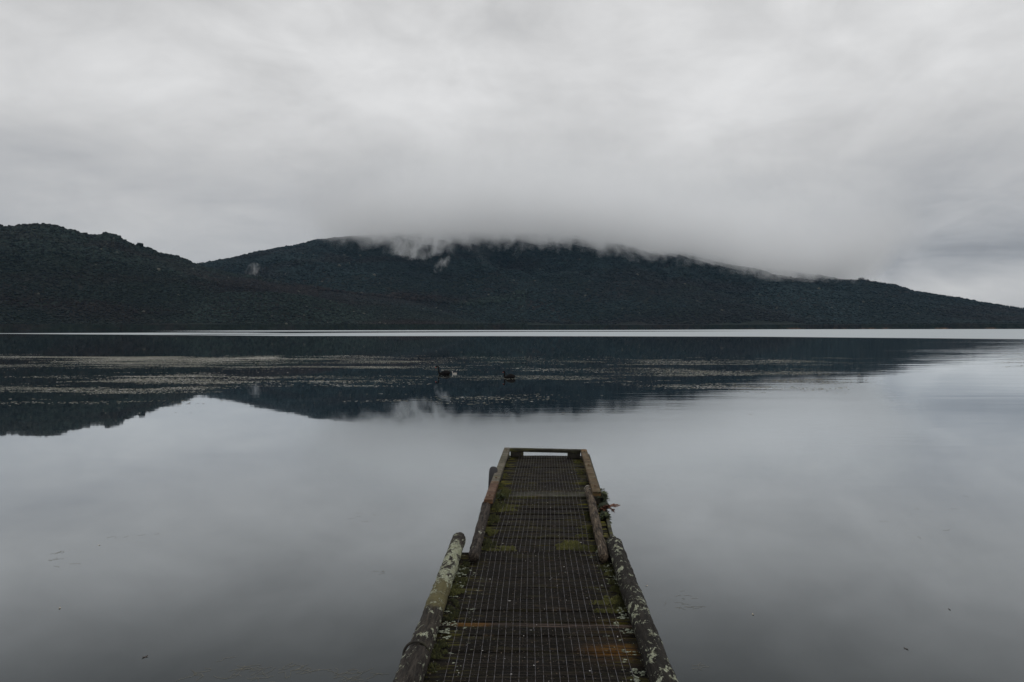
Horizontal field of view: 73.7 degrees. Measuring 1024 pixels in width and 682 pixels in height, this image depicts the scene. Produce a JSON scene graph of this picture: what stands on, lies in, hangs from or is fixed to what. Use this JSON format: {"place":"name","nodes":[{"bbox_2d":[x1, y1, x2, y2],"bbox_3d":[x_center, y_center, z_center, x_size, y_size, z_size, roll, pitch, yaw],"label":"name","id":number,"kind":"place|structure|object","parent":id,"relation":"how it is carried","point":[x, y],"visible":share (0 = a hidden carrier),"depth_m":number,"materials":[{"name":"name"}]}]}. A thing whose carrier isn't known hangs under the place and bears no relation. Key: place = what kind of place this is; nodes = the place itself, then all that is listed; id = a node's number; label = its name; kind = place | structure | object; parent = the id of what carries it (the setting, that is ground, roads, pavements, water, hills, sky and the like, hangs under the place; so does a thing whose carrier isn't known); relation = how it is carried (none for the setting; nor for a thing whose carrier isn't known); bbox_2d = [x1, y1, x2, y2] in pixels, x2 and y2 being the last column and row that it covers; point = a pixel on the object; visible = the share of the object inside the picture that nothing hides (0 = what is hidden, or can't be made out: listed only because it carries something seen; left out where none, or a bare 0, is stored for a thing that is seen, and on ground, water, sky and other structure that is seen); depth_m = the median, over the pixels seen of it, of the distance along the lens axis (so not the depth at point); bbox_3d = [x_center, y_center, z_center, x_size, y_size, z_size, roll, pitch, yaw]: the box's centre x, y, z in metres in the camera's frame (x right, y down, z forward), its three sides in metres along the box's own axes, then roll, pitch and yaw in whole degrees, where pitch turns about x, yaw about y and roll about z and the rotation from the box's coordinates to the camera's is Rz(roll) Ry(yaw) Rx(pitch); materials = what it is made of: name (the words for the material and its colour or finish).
{"place":"outdoors","nodes":[
{"label":"outdoors","id":0,"kind":"place"},
{"bbox_2d":[0,329,1023,681],"bbox_3d":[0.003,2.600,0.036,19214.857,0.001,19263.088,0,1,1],"label":"lake water","id":1,"kind":"structure","parent":0,"point":[868,527],"depth_m":10.95,"materials":[{"name":"grey liquid"}]},
{"bbox_2d":[436,366,450,374],"bbox_3d":[-3.894,1.694,38.620,0.868,0.619,0.329,0,1,-3],"label":"black swan","id":2,"kind":"object","parent":1,"relation":"on","point":[446,372],"visible":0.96,"depth_m":38.55,"materials":[{"name":"black"}]},
{"bbox_2d":[503,371,514,378],"bbox_3d":[-0.155,1.803,35.692,0.761,0.494,0.321,1,1,29],"label":"black swan","id":3,"kind":"object","parent":1,"relation":"on","point":[511,376],"visible":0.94,"depth_m":35.56,"materials":[{"name":"black"}]},
{"bbox_2d":[51,496,967,681],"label":"weed strands","id":4,"kind":"object","parent":1,"relation":"on","point":[326,669],"visible":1,"depth_m":5.21},
{"bbox_2d":[0,352,1023,415],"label":"water weed","id":5,"kind":"object","parent":1,"relation":"on","point":[175,358],"visible":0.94,"depth_m":42.23,"materials":[{"name":"plant"}]},
{"bbox_2d":[393,447,677,681],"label":"jetty","id":6,"kind":"object","parent":1,"relation":"in","point":[416,660],"visible":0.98,"depth_m":4.13,"materials":[{"name":"brown wood"}]},
{"bbox_2d":[488,466,497,487],"bbox_3d":[-0.208,1.561,7.376,0.092,0.406,0.406,3,1,0],"label":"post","id":7,"kind":"object","parent":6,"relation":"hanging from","point":[492,470],"visible":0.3,"depth_m":7.26,"materials":[{"name":"wood"}]},
{"bbox_2d":[497,490,506,501],"bbox_3d":[-0.095,1.496,6.536,0.122,0.077,0.274,0,1,1],"label":"leafy plant","id":8,"kind":"object","parent":6,"relation":"on","point":[502,495],"visible":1,"depth_m":6.61,"materials":[{"name":"green plant"}]},
{"bbox_2d":[428,461,626,672],"bbox_3d":[0.205,1.515,5.882,1.226,0.063,5.230,0,1,1],"label":"moss","id":9,"kind":"object","parent":6,"relation":"on","point":[572,545],"visible":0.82,"depth_m":4.66,"materials":[{"name":"green plant"}]},
{"bbox_2d":[428,456,648,681],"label":"leaf litter","id":10,"kind":"object","parent":6,"relation":"on","point":[530,607],"visible":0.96,"depth_m":3.85,"materials":[{"name":"brown plant"}]},
{"bbox_2d":[439,547,645,681],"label":"lichen","id":11,"kind":"object","parent":6,"relation":"on","point":[633,669],"visible":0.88,"depth_m":3.79},
{"bbox_2d":[597,488,609,509],"bbox_3d":[0.853,1.495,6.450,0.155,0.169,0.343,0,1,1],"label":"fern","id":12,"kind":"object","parent":6,"relation":"on","point":[603,497],"visible":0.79,"depth_m":6.45,"materials":[{"name":"green plant"}]},
{"bbox_2d":[599,510,611,522],"bbox_3d":[0.809,1.560,6.017,0.128,0.128,0.311,0,1,1],"label":"fern","id":13,"kind":"object","parent":6,"relation":"on","point":[604,514],"visible":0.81,"depth_m":5.94,"materials":[{"name":"green plant"}]},
{"bbox_2d":[598,502,619,512],"bbox_3d":[0.851,1.517,6.164,0.187,0.112,0.285,-1,1,-25],"label":"fern","id":14,"kind":"object","parent":6,"relation":"on","point":[603,506],"visible":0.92,"depth_m":6.15,"materials":[{"name":"green plant"}]},
{"bbox_2d":[0,237,1023,330],"bbox_3d":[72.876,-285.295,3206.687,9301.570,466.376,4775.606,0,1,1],"label":"hills","id":15,"kind":"structure","parent":0,"point":[754,324],"depth_m":1725.98,"materials":[{"name":"green plant"}]},
{"bbox_2d":[0,223,528,324],"bbox_3d":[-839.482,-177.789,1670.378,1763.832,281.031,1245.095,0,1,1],"label":"forest","id":16,"kind":"object","parent":15,"relation":"on","point":[18,242],"visible":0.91,"depth_m":1695.04,"materials":[{"name":"green plant"}]},
{"bbox_2d":[159,231,1023,324],"bbox_3d":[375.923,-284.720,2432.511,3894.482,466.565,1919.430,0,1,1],"label":"forest","id":17,"kind":"object","parent":15,"relation":"on","point":[466,246],"visible":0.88,"depth_m":2456.68,"materials":[{"name":"green plant"}]},
{"bbox_2d":[846,279,1023,308],"bbox_3d":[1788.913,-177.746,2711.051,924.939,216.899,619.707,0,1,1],"label":"conifer wood","id":18,"kind":"object","parent":15,"relation":"on","point":[956,297],"visible":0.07,"depth_m":2717.38,"materials":[{"name":"plant"}]},
{"bbox_2d":[0,0,1023,307],"label":"sky","id":19,"kind":"structure","parent":0,"point":[882,141],"materials":[{"name":"grey"}]}
]}

